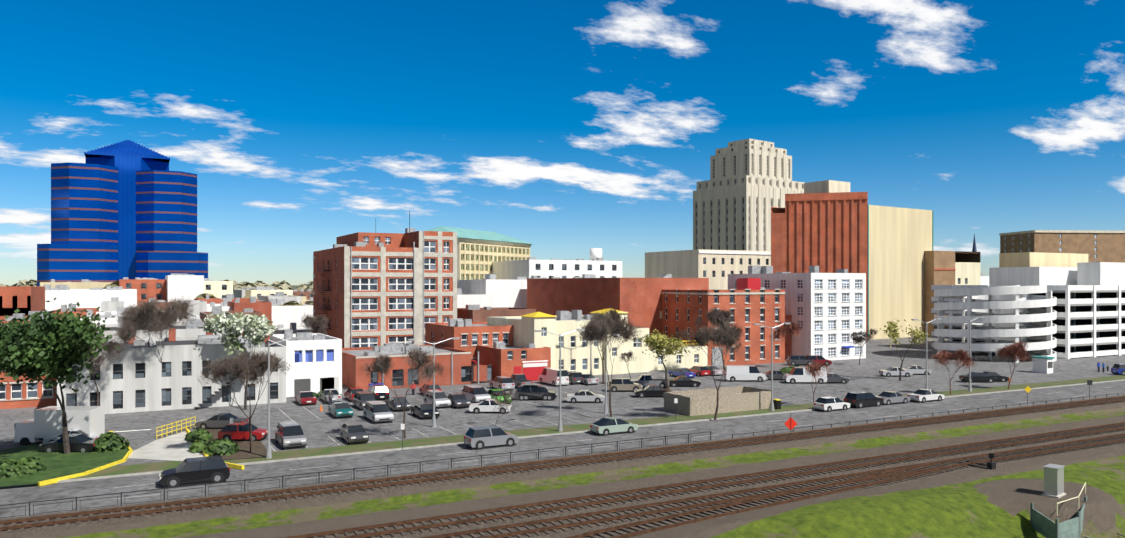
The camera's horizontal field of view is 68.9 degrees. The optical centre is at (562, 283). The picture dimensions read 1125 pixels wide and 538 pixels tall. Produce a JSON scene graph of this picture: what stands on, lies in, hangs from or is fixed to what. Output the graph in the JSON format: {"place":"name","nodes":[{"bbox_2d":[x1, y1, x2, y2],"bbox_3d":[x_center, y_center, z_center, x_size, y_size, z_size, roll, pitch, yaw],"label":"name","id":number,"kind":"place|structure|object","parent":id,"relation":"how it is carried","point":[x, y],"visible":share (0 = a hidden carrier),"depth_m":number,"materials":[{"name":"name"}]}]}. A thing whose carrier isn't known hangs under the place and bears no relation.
{"place":"outdoors","nodes":[
{"label":"outdoors","id":0,"kind":"place"},
{"bbox_2d":[0,395,1124,537],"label":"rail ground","id":1,"kind":"structure","parent":0,"point":[974,502],"depth_m":53.66,"materials":[{"name":"brown gravel"}]},
{"bbox_2d":[0,396,1124,537],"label":"railroad tracks","id":2,"kind":"object","parent":1,"relation":"on","point":[896,474],"visible":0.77,"depth_m":56.38},
{"bbox_2d":[1030,464,1086,537],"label":"signal cabinet","id":3,"kind":"object","parent":1,"relation":"on","point":[1044,526],"visible":0.88,"depth_m":50.29,"materials":[{"name":"grey metal"}]},
{"bbox_2d":[0,336,1124,478],"bbox_3d":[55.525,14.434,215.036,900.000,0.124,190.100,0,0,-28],"label":"parking lot","id":4,"kind":"structure","parent":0,"point":[321,430],"depth_m":93.71,"materials":[{"name":"grey asphalt"}]},
{"bbox_2d":[0,286,44,315],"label":"building","id":5,"kind":"structure","parent":4,"relation":"on","point":[24,299],"depth_m":109.98,"materials":[{"name":"red brick"}]},
{"bbox_2d":[0,311,62,408],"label":"brick building","id":6,"kind":"structure","parent":4,"relation":"on","point":[13,394],"depth_m":95.10,"materials":[{"name":"red brick"}]},
{"bbox_2d":[39,434,98,452],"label":"sedan car","id":7,"kind":"object","parent":4,"relation":"on","point":[81,443],"visible":0.69,"depth_m":69.27,"materials":[{"name":"black paint"}]},
{"bbox_2d":[87,337,126,405],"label":"bare tree","id":8,"kind":"object","parent":4,"relation":"on","point":[99,360],"visible":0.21,"depth_m":87.52,"materials":[{"name":"grey plant"}]},
{"bbox_2d":[0,428,272,486],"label":"entrance island","id":9,"kind":"structure","parent":4,"relation":"on","point":[63,466],"depth_m":67.98,"materials":[{"name":"green plant"}]},
{"bbox_2d":[0,297,129,453],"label":"island tree","id":10,"kind":"object","parent":9,"relation":"on","point":[35,347],"visible":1,"depth_m":65.01,"materials":[{"name":"green plant"}]},
{"bbox_2d":[112,295,197,362],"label":"bare tree","id":11,"kind":"object","parent":4,"relation":"on","point":[150,317],"visible":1,"depth_m":90.46,"materials":[{"name":"brown plant"}]},
{"bbox_2d":[195,413,248,428],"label":"sedan car","id":12,"kind":"object","parent":4,"relation":"on","point":[220,421],"visible":0.79,"depth_m":80.68,"materials":[{"name":"grey paint"}]},
{"bbox_2d":[198,311,277,409],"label":"pear tree","id":13,"kind":"object","parent":4,"relation":"on","point":[255,329],"visible":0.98,"depth_m":93.55,"materials":[{"name":"white plant"}]},
{"bbox_2d":[217,423,266,440],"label":"hatchback car","id":14,"kind":"object","parent":4,"relation":"on","point":[240,432],"visible":0.81,"depth_m":74.61,"materials":[{"name":"red paint"}]},
{"bbox_2d":[197,349,291,452],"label":"bare tree","id":15,"kind":"object","parent":4,"relation":"on","point":[238,368],"visible":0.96,"depth_m":68.31,"materials":[{"name":"brown plant"}]},
{"bbox_2d":[266,337,302,458],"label":"street lamp","id":16,"kind":"object","parent":4,"relation":"on","point":[268,453],"visible":1,"depth_m":67.59,"materials":[{"name":"grey metal"}]},
{"bbox_2d":[275,421,306,448],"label":"minivan","id":17,"kind":"object","parent":4,"relation":"on","point":[289,435],"visible":0.98,"depth_m":72.01,"materials":[{"name":"grey paint"}]},
{"bbox_2d":[294,391,316,405],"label":"sedan car","id":18,"kind":"object","parent":4,"relation":"on","point":[302,398],"visible":1,"depth_m":97.00,"materials":[{"name":"red paint"}]},
{"bbox_2d":[270,329,341,396],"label":"building","id":19,"kind":"structure","parent":4,"relation":"on","point":[314,360],"depth_m":105.94,"materials":[{"name":"white paint"}]},
{"bbox_2d":[300,312,328,334],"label":"bare tree","id":20,"kind":"object","parent":4,"relation":"on","point":[314,324],"visible":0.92,"depth_m":124.38,"materials":[{"name":"brown plant"}]},
{"bbox_2d":[328,402,353,418],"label":"sedan car","id":21,"kind":"object","parent":4,"relation":"on","point":[337,410],"visible":0.98,"depth_m":88.06,"materials":[{"name":"teal paint"}]},
{"bbox_2d":[340,422,368,443],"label":"hatchback car","id":22,"kind":"object","parent":4,"relation":"on","point":[354,433],"visible":1,"depth_m":73.97,"materials":[{"name":"grey paint"}]},
{"bbox_2d":[353,391,375,409],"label":"suv","id":23,"kind":"object","parent":4,"relation":"on","point":[360,398],"visible":0.58,"depth_m":94.25,"materials":[{"name":"grey paint"}]},
{"bbox_2d":[366,384,389,400],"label":"van","id":24,"kind":"object","parent":4,"relation":"on","point":[379,391],"visible":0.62,"depth_m":100.71,"materials":[{"name":"black paint"}]},
{"bbox_2d":[363,401,393,422],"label":"minivan","id":25,"kind":"object","parent":4,"relation":"on","point":[377,412],"visible":1,"depth_m":85.17,"materials":[{"name":"grey paint"}]},
{"bbox_2d":[385,396,410,411],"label":"sedan car","id":26,"kind":"object","parent":4,"relation":"on","point":[393,403],"visible":0.79,"depth_m":92.78,"materials":[{"name":"grey paint"}]},
{"bbox_2d":[359,344,445,437],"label":"bare tree","id":27,"kind":"object","parent":4,"relation":"on","point":[382,363],"visible":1,"depth_m":75.32,"materials":[{"name":"brown plant"}]},
{"bbox_2d":[342,342,491,389],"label":"building","id":28,"kind":"structure","parent":4,"relation":"on","point":[458,368],"depth_m":115.87,"materials":[{"name":"red brick"}]},
{"bbox_2d":[411,403,439,418],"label":"sedan car","id":29,"kind":"object","parent":4,"relation":"on","point":[423,410],"visible":0.98,"depth_m":87.67,"materials":[{"name":"black paint"}]},
{"bbox_2d":[423,390,450,407],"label":"suv","id":30,"kind":"object","parent":4,"relation":"on","point":[442,400],"visible":0.75,"depth_m":95.26,"materials":[{"name":"grey paint"}]},
{"bbox_2d":[447,393,470,408],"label":"sedan car","id":31,"kind":"object","parent":4,"relation":"on","point":[458,400],"visible":0.79,"depth_m":94.86,"materials":[{"name":"grey paint"}]},
{"bbox_2d":[425,317,513,365],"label":"building","id":32,"kind":"structure","parent":4,"relation":"on","point":[470,334],"depth_m":128.59,"materials":[{"name":"red brick"}]},
{"bbox_2d":[462,385,490,402],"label":"minivan","id":33,"kind":"object","parent":4,"relation":"on","point":[475,393],"visible":0.81,"depth_m":99.12,"materials":[{"name":"grey paint"}]},
{"bbox_2d":[469,399,511,413],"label":"sedan car","id":34,"kind":"object","parent":4,"relation":"on","point":[486,406],"visible":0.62,"depth_m":90.69,"materials":[{"name":"white paint"}]},
{"bbox_2d":[489,376,514,390],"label":"suv","id":35,"kind":"object","parent":4,"relation":"on","point":[505,383],"visible":0.9,"depth_m":110.16,"materials":[{"name":"grey paint"}]},
{"bbox_2d":[476,341,550,380],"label":"brick garage","id":36,"kind":"structure","parent":4,"relation":"on","point":[531,362],"depth_m":121.06,"materials":[{"name":"red brick"}]},
{"bbox_2d":[515,385,556,400],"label":"suv","id":37,"kind":"object","parent":4,"relation":"on","point":[552,395],"visible":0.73,"depth_m":100.81,"materials":[{"name":"black paint"}]},
{"bbox_2d":[538,367,568,385],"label":"van","id":38,"kind":"object","parent":4,"relation":"on","point":[549,376],"visible":0.98,"depth_m":115.20,"materials":[{"name":"white paint"}]},
{"bbox_2d":[535,329,584,431],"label":"street lamp","id":39,"kind":"object","parent":4,"relation":"on","point":[560,428],"visible":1,"depth_m":79.90,"materials":[{"name":"grey metal"}]},
{"bbox_2d":[487,308,648,374],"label":"cream building","id":40,"kind":"structure","parent":4,"relation":"on","point":[575,353],"depth_m":128.38,"materials":[{"name":"beige paint"}]},
{"bbox_2d":[566,390,604,402],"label":"sedan car","id":41,"kind":"object","parent":4,"relation":"on","point":[584,396],"visible":1,"depth_m":98.60,"materials":[{"name":"grey paint"}]},
{"bbox_2d":[583,306,632,383],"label":"bare tree","id":42,"kind":"object","parent":4,"relation":"on","point":[614,314],"visible":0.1,"depth_m":117.76,"materials":[{"name":"grey plant"}]},
{"bbox_2d":[576,315,640,416],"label":"bare tree","id":43,"kind":"object","parent":4,"relation":"on","point":[592,331],"visible":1,"depth_m":86.70,"materials":[{"name":"brown plant"}]},
{"bbox_2d":[607,378,642,391],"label":"suv","id":44,"kind":"object","parent":4,"relation":"on","point":[623,385],"visible":0.9,"depth_m":108.73,"materials":[{"name":"beige paint"}]},
{"bbox_2d":[631,374,668,388],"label":"pickup car","id":45,"kind":"object","parent":4,"relation":"on","point":[644,380],"visible":0.73,"depth_m":112.55,"materials":[{"name":"grey paint"}]},
{"bbox_2d":[634,385,670,397],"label":"sedan car","id":46,"kind":"object","parent":4,"relation":"on","point":[652,391],"visible":0.85,"depth_m":103.33,"materials":[{"name":"black paint"}]},
{"bbox_2d":[637,329,696,388],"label":"willow tree","id":47,"kind":"object","parent":4,"relation":"on","point":[660,344],"visible":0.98,"depth_m":110.33,"materials":[{"name":"green plant"}]},
{"bbox_2d":[649,340,707,370],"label":"cream annex","id":48,"kind":"object","parent":4,"relation":"on","point":[692,358],"visible":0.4,"depth_m":138.70,"materials":[{"name":"beige paint"}]},
{"bbox_2d":[668,376,700,386],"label":"sedan car","id":49,"kind":"object","parent":4,"relation":"on","point":[682,381],"visible":0.92,"depth_m":113.88,"materials":[{"name":"black paint"}]},
{"bbox_2d":[675,322,745,419],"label":"bare tree","id":50,"kind":"object","parent":4,"relation":"on","point":[727,337],"visible":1,"depth_m":84.71,"materials":[{"name":"brown plant"}]},
{"bbox_2d":[694,307,733,369],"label":"bare tree","id":51,"kind":"object","parent":4,"relation":"on","point":[720,317],"visible":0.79,"depth_m":128.02,"materials":[{"name":"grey plant"}]},
{"bbox_2d":[664,386,770,415],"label":"wood enclosure","id":52,"kind":"object","parent":4,"relation":"on","point":[704,401],"visible":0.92,"depth_m":92.42,"materials":[{"name":"beige wood"}]},
{"bbox_2d":[724,365,766,381],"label":"van","id":53,"kind":"object","parent":4,"relation":"on","point":[732,373],"visible":0.98,"depth_m":120.21,"materials":[{"name":"white paint"}]},
{"bbox_2d":[770,319,799,366],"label":"bare tree","id":54,"kind":"object","parent":4,"relation":"on","point":[791,328],"visible":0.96,"depth_m":139.06,"materials":[{"name":"brown plant"}]},
{"bbox_2d":[783,367,826,383],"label":"van","id":55,"kind":"object","parent":4,"relation":"on","point":[796,375],"visible":0.85,"depth_m":117.80,"materials":[{"name":"white paint"}]},
{"bbox_2d":[879,318,929,380],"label":"young tree","id":56,"kind":"object","parent":4,"relation":"on","point":[893,334],"visible":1,"depth_m":121.25,"materials":[{"name":"green plant"}]},
{"bbox_2d":[932,348,976,393],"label":"bare tree","id":57,"kind":"object","parent":4,"relation":"on","point":[942,356],"visible":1,"depth_m":105.91,"materials":[{"name":"brown plant"}]},
{"bbox_2d":[959,372,996,382],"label":"sedan car","id":58,"kind":"object","parent":4,"relation":"on","point":[978,377],"visible":0.9,"depth_m":119.00,"materials":[{"name":"black paint"}]},
{"bbox_2d":[995,339,1032,388],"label":"bare tree","id":59,"kind":"object","parent":4,"relation":"on","point":[1017,350],"visible":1,"depth_m":111.04,"materials":[{"name":"brown plant"}]},
{"bbox_2d":[1030,356,1054,373],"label":"booth","id":60,"kind":"object","parent":4,"relation":"on","point":[1042,364],"visible":0.86,"depth_m":131.68,"materials":[{"name":"white"}]},
{"bbox_2d":[0,381,1124,518],"bbox_3d":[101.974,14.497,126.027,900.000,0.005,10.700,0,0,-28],"label":"road","id":61,"kind":"structure","parent":0,"point":[719,429],"depth_m":70.03,"materials":[{"name":"grey asphalt"}]},
{"bbox_2d":[159,455,229,487],"bbox_3d":[-26.785,13.674,59.735,4.655,1.740,1.890,0,0,-28],"label":"suv","id":62,"kind":"object","parent":61,"relation":"on","point":[201,470],"visible":0.98,"depth_m":59.16,"materials":[{"name":"black paint"}]},
{"bbox_2d":[463,426,518,449],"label":"suv","id":63,"kind":"object","parent":61,"relation":"on","point":[478,438],"visible":1,"depth_m":72.34,"materials":[{"name":"grey paint"}]},
{"bbox_2d":[0,379,1124,487],"bbox_3d":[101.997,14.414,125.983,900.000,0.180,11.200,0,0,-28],"label":"kerbs","id":64,"kind":"structure","parent":61,"relation":"on","point":[246,463],"depth_m":72.74,"materials":[{"name":"concrete"}]},
{"bbox_2d":[0,392,1124,517],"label":"guard fence","id":65,"kind":"object","parent":64,"relation":"on","point":[244,480],"visible":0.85,"depth_m":59.75,"materials":[{"name":"grey metal"}]},
{"bbox_2d":[590,417,637,435],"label":"car","id":66,"kind":"object","parent":61,"relation":"on","point":[605,426],"visible":1,"depth_m":78.88,"materials":[{"name":"grey paint"}]},
{"bbox_2d":[813,396,849,411],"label":"hatchback car","id":67,"kind":"object","parent":61,"relation":"on","point":[827,404],"visible":0.98,"depth_m":93.28,"materials":[{"name":"white paint"}]},
{"bbox_2d":[843,391,883,407],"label":"suv","id":68,"kind":"object","parent":61,"relation":"on","point":[860,399],"visible":0.9,"depth_m":95.96,"materials":[{"name":"black paint"}]},
{"bbox_2d":[875,391,909,404],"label":"sedan car","id":69,"kind":"object","parent":61,"relation":"on","point":[889,397],"visible":0.79,"depth_m":98.63,"materials":[{"name":"grey paint"}]},
{"bbox_2d":[907,389,944,402],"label":"sedan car","id":70,"kind":"object","parent":61,"relation":"on","point":[923,395],"visible":0.98,"depth_m":100.59,"materials":[{"name":"white paint"}]},
{"bbox_2d":[0,0,1124,285],"label":"sky","id":71,"kind":"structure","parent":0,"point":[567,129],"materials":[{"name":"blue"}]},
{"bbox_3d":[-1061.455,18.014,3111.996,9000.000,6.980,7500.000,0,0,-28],"label":"ground","id":72,"kind":"structure","parent":0,"visible":0},
{"bbox_2d":[14,406,104,445],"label":"box truck","id":73,"kind":"object","parent":72,"relation":"on","point":[46,422],"visible":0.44,"depth_m":72.78,"materials":[{"name":"white paint"}]},
{"bbox_2d":[40,279,112,288],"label":"building","id":74,"kind":"structure","parent":72,"relation":"on","point":[85,284],"depth_m":285.16,"materials":[{"name":"beige concrete"}]},
{"bbox_2d":[43,285,136,311],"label":"block","id":75,"kind":"structure","parent":72,"relation":"on","point":[84,298],"depth_m":216.77,"materials":[{"name":"white paint"}]},
{"bbox_2d":[57,337,153,413],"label":"building","id":76,"kind":"structure","parent":72,"relation":"on","point":[125,383],"depth_m":91.26,"materials":[{"name":"white paint"}]},
{"bbox_2d":[37,140,207,285],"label":"office building","id":77,"kind":"structure","parent":72,"relation":"on","point":[125,208],"depth_m":309.67,"materials":[{"name":"blue glass"}]},
{"bbox_2d":[81,307,199,326],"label":"block","id":78,"kind":"structure","parent":72,"relation":"on","point":[110,319],"depth_m":138.35,"materials":[{"name":"white concrete"}]},
{"bbox_2d":[119,277,166,300],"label":"block","id":79,"kind":"structure","parent":72,"relation":"on","point":[146,288],"depth_m":267.85,"materials":[{"name":"brick"}]},
{"bbox_2d":[0,279,312,290],"bbox_3d":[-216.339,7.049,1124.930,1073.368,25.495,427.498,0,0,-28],"label":"treeline","id":80,"kind":"object","parent":72,"relation":"on","point":[283,285],"visible":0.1,"depth_m":925.41,"materials":[{"name":"green plant"}]},
{"bbox_2d":[97,316,241,339],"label":"block","id":81,"kind":"structure","parent":72,"relation":"on","point":[191,330],"depth_m":117.20,"materials":[{"name":"white concrete"}]},
{"bbox_2d":[165,273,203,303],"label":"block","id":82,"kind":"structure","parent":72,"relation":"on","point":[190,286],"depth_m":263.96,"materials":[{"name":"white paint"}]},
{"bbox_2d":[151,328,237,410],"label":"row house","id":83,"kind":"structure","parent":72,"relation":"on","point":[177,384],"depth_m":94.57,"materials":[{"name":"white paint"}]},
{"bbox_2d":[204,278,232,297],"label":"building","id":84,"kind":"structure","parent":72,"relation":"on","point":[220,289],"depth_m":277.78,"materials":[{"name":"beige paint"}]},
{"bbox_2d":[227,296,271,324],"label":"brick building","id":85,"kind":"structure","parent":72,"relation":"on","point":[264,307],"depth_m":189.32,"materials":[{"name":"brick"}]},
{"bbox_2d":[207,299,312,325],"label":"block","id":86,"kind":"structure","parent":72,"relation":"on","point":[284,315],"depth_m":197.45,"materials":[{"name":"white concrete"}]},
{"bbox_2d":[235,332,285,404],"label":"row house","id":87,"kind":"structure","parent":72,"relation":"on","point":[277,388],"depth_m":98.63,"materials":[{"name":"white paint"}]},
{"bbox_2d":[245,287,292,298],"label":"building","id":88,"kind":"structure","parent":72,"relation":"on","point":[260,291],"depth_m":283.17,"materials":[{"name":"beige paint"}]},
{"bbox_2d":[258,292,301,303],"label":"building","id":89,"kind":"structure","parent":72,"relation":"on","point":[281,295],"depth_m":241.37,"materials":[{"name":"white paint"}]},
{"bbox_2d":[313,211,456,347],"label":"apartment building","id":90,"kind":"structure","parent":72,"relation":"on","point":[375,289],"depth_m":144.09,"materials":[{"name":"red brick"}]},
{"bbox_2d":[0,365,799,477],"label":"shrubs","id":91,"kind":"object","parent":72,"relation":"on","point":[27,465],"visible":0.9,"depth_m":69.22,"materials":[{"name":"green plant"}]},
{"bbox_2d":[457,288,492,307],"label":"block","id":92,"kind":"structure","parent":72,"relation":"on","point":[481,300],"depth_m":171.32,"materials":[{"name":"white paint"}]},
{"bbox_2d":[426,226,531,279],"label":"building","id":93,"kind":"structure","parent":72,"relation":"on","point":[479,252],"depth_m":258.17,"materials":[{"name":"beige concrete"}]},
{"bbox_2d":[457,305,535,321],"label":"block","id":94,"kind":"structure","parent":72,"relation":"on","point":[475,313],"depth_m":150.50,"materials":[{"name":"brick"}]},
{"bbox_2d":[457,274,546,307],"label":"block","id":95,"kind":"structure","parent":72,"relation":"on","point":[509,293],"depth_m":186.07,"materials":[{"name":"white paint"}]},
{"bbox_2d":[492,257,621,279],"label":"block","id":96,"kind":"structure","parent":72,"relation":"on","point":[534,266],"depth_m":245.48,"materials":[{"name":"white concrete"}]},
{"bbox_2d":[527,274,708,335],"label":"building","id":97,"kind":"structure","parent":72,"relation":"on","point":[639,300],"depth_m":156.42,"materials":[{"name":"red brick"}]},
{"bbox_2d":[645,249,770,289],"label":"office building","id":98,"kind":"structure","parent":72,"relation":"on","point":[716,267],"depth_m":259.83,"materials":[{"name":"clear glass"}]},
{"bbox_2d":[661,278,784,365],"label":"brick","id":99,"kind":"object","parent":72,"relation":"on","point":[749,302],"visible":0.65,"depth_m":146.80,"materials":[{"name":"red brick"}]},
{"bbox_2d":[693,184,803,250],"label":"building","id":100,"kind":"structure","parent":72,"relation":"on","point":[738,217],"depth_m":347.04,"materials":[{"name":"beige concrete"}]},
{"bbox_2d":[697,175,804,190],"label":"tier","id":101,"kind":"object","parent":100,"relation":"on","point":[748,180],"depth_m":351.21,"materials":[{"name":"beige concrete"}]},
{"bbox_2d":[710,150,791,180],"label":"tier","id":102,"kind":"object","parent":101,"relation":"on","point":[756,163],"depth_m":354.28,"materials":[{"name":"beige concrete"}]},
{"bbox_2d":[715,143,786,154],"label":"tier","id":103,"kind":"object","parent":102,"relation":"on","point":[743,147],"depth_m":355.80,"materials":[{"name":"beige concrete"}]},
{"bbox_2d":[728,266,865,359],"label":"building","id":104,"kind":"structure","parent":72,"relation":"on","point":[827,311],"depth_m":154.73,"materials":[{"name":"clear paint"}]},
{"bbox_2d":[771,180,932,339],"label":"building","id":105,"kind":"structure","parent":72,"relation":"on","point":[828,226],"depth_m":214.03,"materials":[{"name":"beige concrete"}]},
{"bbox_2d":[924,251,979,336],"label":"brown building","id":106,"kind":"structure","parent":72,"relation":"on","point":[951,267],"depth_m":224.16,"materials":[{"name":"brick"}]},
{"bbox_2d":[931,252,1124,358],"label":"parking garage","id":107,"kind":"structure","parent":72,"relation":"on","point":[1089,307],"depth_m":176.64,"materials":[{"name":"white concrete"}]},
{"bbox_2d":[934,285,1056,362],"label":"garage ramp","id":108,"kind":"structure","parent":107,"relation":"attached to","point":[1005,306],"depth_m":152.66,"materials":[{"name":"white concrete"}]},
{"bbox_2d":[999,230,1124,262],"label":"building","id":109,"kind":"structure","parent":72,"relation":"on","point":[1100,246],"depth_m":454.76,"materials":[{"name":"brick"}]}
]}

